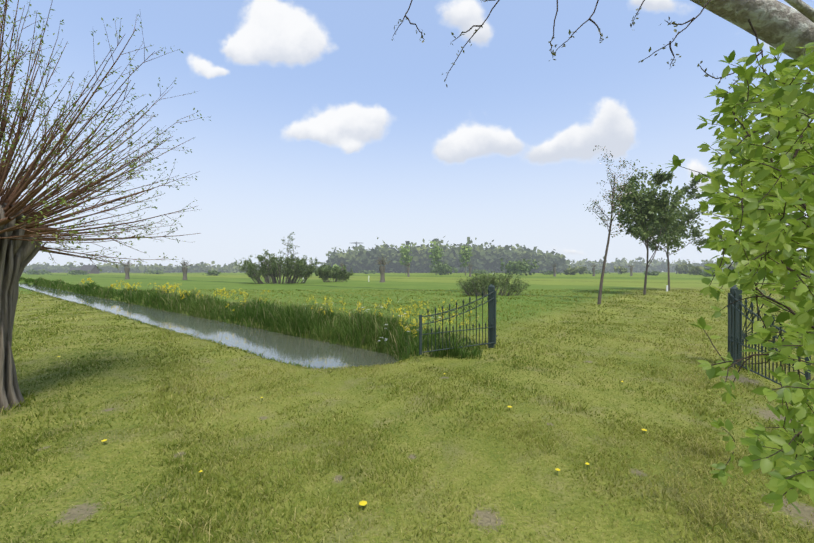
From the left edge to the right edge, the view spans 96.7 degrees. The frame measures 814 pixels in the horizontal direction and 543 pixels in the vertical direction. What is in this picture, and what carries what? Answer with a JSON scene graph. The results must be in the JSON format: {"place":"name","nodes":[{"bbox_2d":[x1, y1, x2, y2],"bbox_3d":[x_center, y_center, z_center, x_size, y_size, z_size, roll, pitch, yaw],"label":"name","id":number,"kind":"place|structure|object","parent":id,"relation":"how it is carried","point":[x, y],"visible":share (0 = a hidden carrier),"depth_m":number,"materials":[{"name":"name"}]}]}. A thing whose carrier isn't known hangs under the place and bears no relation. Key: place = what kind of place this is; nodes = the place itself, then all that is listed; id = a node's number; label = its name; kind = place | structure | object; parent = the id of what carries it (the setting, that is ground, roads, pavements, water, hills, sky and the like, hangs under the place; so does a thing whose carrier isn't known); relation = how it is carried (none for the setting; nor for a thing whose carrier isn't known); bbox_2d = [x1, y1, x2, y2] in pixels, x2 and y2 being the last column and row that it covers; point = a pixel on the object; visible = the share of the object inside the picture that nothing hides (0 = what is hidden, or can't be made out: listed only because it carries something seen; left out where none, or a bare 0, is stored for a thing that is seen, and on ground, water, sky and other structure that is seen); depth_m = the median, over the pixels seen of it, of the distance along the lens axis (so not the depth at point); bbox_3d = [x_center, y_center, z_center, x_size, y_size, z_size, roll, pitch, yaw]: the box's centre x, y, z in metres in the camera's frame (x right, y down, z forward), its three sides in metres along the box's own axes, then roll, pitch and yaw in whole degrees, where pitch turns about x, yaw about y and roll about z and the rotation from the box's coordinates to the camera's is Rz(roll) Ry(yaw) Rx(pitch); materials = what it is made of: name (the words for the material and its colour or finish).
{"place":"outdoors","nodes":[
{"label":"outdoors","id":0,"kind":"place"},
{"bbox_2d":[80,265,99,270],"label":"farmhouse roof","id":1,"kind":"structure","parent":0,"point":[87,267],"depth_m":294.31,"materials":[{"name":"grey"}]},
{"bbox_2d":[88,264,98,273],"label":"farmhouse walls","id":2,"kind":"structure","parent":0,"point":[94,270],"depth_m":295.76,"materials":[{"name":"grey"}]},
{"bbox_2d":[19,283,397,368],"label":"ditch water","id":3,"kind":"structure","parent":0,"point":[297,349],"depth_m":11.54,"materials":[{"name":"grey liquid"}]},
{"bbox_2d":[0,272,813,542],"bbox_3d":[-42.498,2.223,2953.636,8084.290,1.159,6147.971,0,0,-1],"label":"ground","id":4,"kind":"structure","parent":0,"point":[237,281],"depth_m":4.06,"materials":[{"name":"green plant"}]},
{"bbox_2d":[0,0,210,411],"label":"pollard willow tree","id":5,"kind":"object","parent":4,"relation":"on","point":[19,250],"depth_m":4.55,"materials":[{"name":"brown plant"}]},
{"bbox_2d":[19,277,482,368],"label":"reeds","id":6,"kind":"object","parent":4,"relation":"on","point":[371,328],"visible":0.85,"depth_m":12.08,"materials":[{"name":"green plant"}]},
{"bbox_2d":[235,232,320,283],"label":"bush","id":7,"kind":"object","parent":4,"relation":"on","point":[299,264],"depth_m":50.35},
{"bbox_2d":[316,263,352,281],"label":"bush","id":8,"kind":"object","parent":4,"relation":"on","point":[338,273],"depth_m":57.06,"materials":[{"name":"green plant"}]},
{"bbox_2d":[58,278,646,505],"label":"yellow flowers","id":9,"kind":"object","parent":4,"relation":"on","point":[362,503],"visible":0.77,"depth_m":11.26,"materials":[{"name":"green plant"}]},
{"bbox_2d":[84,281,644,475],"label":"flower stems","id":10,"kind":"object","parent":4,"relation":"on","point":[363,314],"visible":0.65,"depth_m":10.62,"materials":[{"name":"green"}]},
{"bbox_2d":[119,254,634,281],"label":"pollard tree","id":11,"kind":"object","parent":4,"relation":"on","point":[185,269],"depth_m":78.67,"materials":[{"name":"brown plant"}]},
{"bbox_2d":[23,258,748,277],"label":"distant bushes","id":12,"kind":"object","parent":4,"relation":"on","point":[519,267],"visible":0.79,"depth_m":169.78,"materials":[{"name":"green plant"}]},
{"bbox_2d":[333,241,472,274],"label":"young trees","id":13,"kind":"object","parent":4,"relation":"on","point":[436,255],"visible":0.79,"depth_m":184.10,"materials":[{"name":"green plant"}]},
{"bbox_2d":[23,236,813,274],"bbox_3d":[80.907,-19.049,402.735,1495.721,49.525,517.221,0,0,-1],"label":"treeline","id":14,"kind":"object","parent":4,"relation":"on","point":[481,258],"visible":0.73,"depth_m":417.95,"materials":[{"name":"green plant"}]},
{"bbox_2d":[419,288,496,354],"bbox_3d":[1.167,1.016,7.815,2.115,1.316,0.042,0,0,-30],"label":"gate leaf","id":15,"kind":"object","parent":4,"relation":"on","point":[442,332],"visible":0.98,"depth_m":7.80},
{"bbox_2d":[488,284,494,347],"bbox_3d":[1.957,1.069,8.372,0.130,1.570,0.130,0,0,27],"label":"gate post","id":16,"kind":"object","parent":4,"relation":"on","point":[491,287],"visible":0.63,"depth_m":8.31,"materials":[{"name":"black metal"}]},
{"bbox_2d":[455,269,528,295],"bbox_3d":[5.996,0.828,25.568,5.321,2.050,3.012,0,0,-1],"label":"bush","id":17,"kind":"object","parent":4,"relation":"on","point":[485,281],"depth_m":25.30,"materials":[{"name":"green plant"}]},
{"bbox_2d":[393,0,813,495],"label":"overhanging branch","id":18,"kind":"object","parent":4,"relation":"on","point":[775,24],"visible":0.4,"depth_m":2.70,"materials":[{"name":"plant"}]},
{"bbox_2d":[392,0,766,98],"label":"branch buds","id":19,"kind":"object","parent":18,"relation":"attached to","point":[649,50],"visible":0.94,"depth_m":2.80,"materials":[{"name":"brown plant"}]},
{"bbox_2d":[667,42,813,512],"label":"branch leaves","id":20,"kind":"object","parent":18,"relation":"attached to","point":[799,300],"visible":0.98,"depth_m":2.14,"materials":[{"name":"green plant"}]},
{"bbox_2d":[583,145,639,303],"bbox_3d":[10.642,-2.304,19.194,2.415,8.194,3.734,0,0,21],"label":"young tree","id":21,"kind":"object","parent":4,"relation":"on","point":[603,267],"depth_m":18.80,"materials":[{"name":"green plant"}]},
{"bbox_2d":[608,163,695,294],"bbox_3d":[18.004,-3.127,27.318,6.523,9.848,7.027,0,0,-1],"label":"young tree","id":22,"kind":"object","parent":4,"relation":"on","point":[654,207],"depth_m":25.63,"materials":[{"name":"green plant"}]},
{"bbox_2d":[620,173,724,289],"bbox_3d":[24.284,-3.450,32.813,7.899,10.412,6.607,0,0,40],"label":"young tree","id":23,"kind":"object","parent":4,"relation":"on","point":[696,232],"depth_m":32.24,"materials":[{"name":"green plant"}]},
{"bbox_2d":[730,285,741,367],"bbox_3d":[5.845,1.017,6.428,0.130,1.570,0.130,0,0,27],"label":"gate post","id":24,"kind":"object","parent":4,"relation":"on","point":[737,315],"visible":0.39,"depth_m":6.37,"materials":[{"name":"black metal"}]},
{"bbox_2d":[742,282,804,374],"bbox_3d":[6.395,0.932,6.153,1.095,1.704,0.041,0,0,27],"label":"scrollwork","id":25,"kind":"object","parent":24,"relation":"attached to","point":[743,334],"visible":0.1,"depth_m":6.31,"materials":[{"name":"black metal"}]},
{"bbox_2d":[727,290,810,400],"bbox_3d":[5.402,0.964,5.518,0.040,1.316,2.115,0,0,20],"label":"gate leaf","id":26,"kind":"object","parent":4,"relation":"on","point":[730,341],"visible":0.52,"depth_m":5.83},
{"bbox_2d":[0,0,813,271],"label":"sky","id":27,"kind":"structure","parent":0,"point":[324,128],"materials":[{"name":"blue"}]}
]}

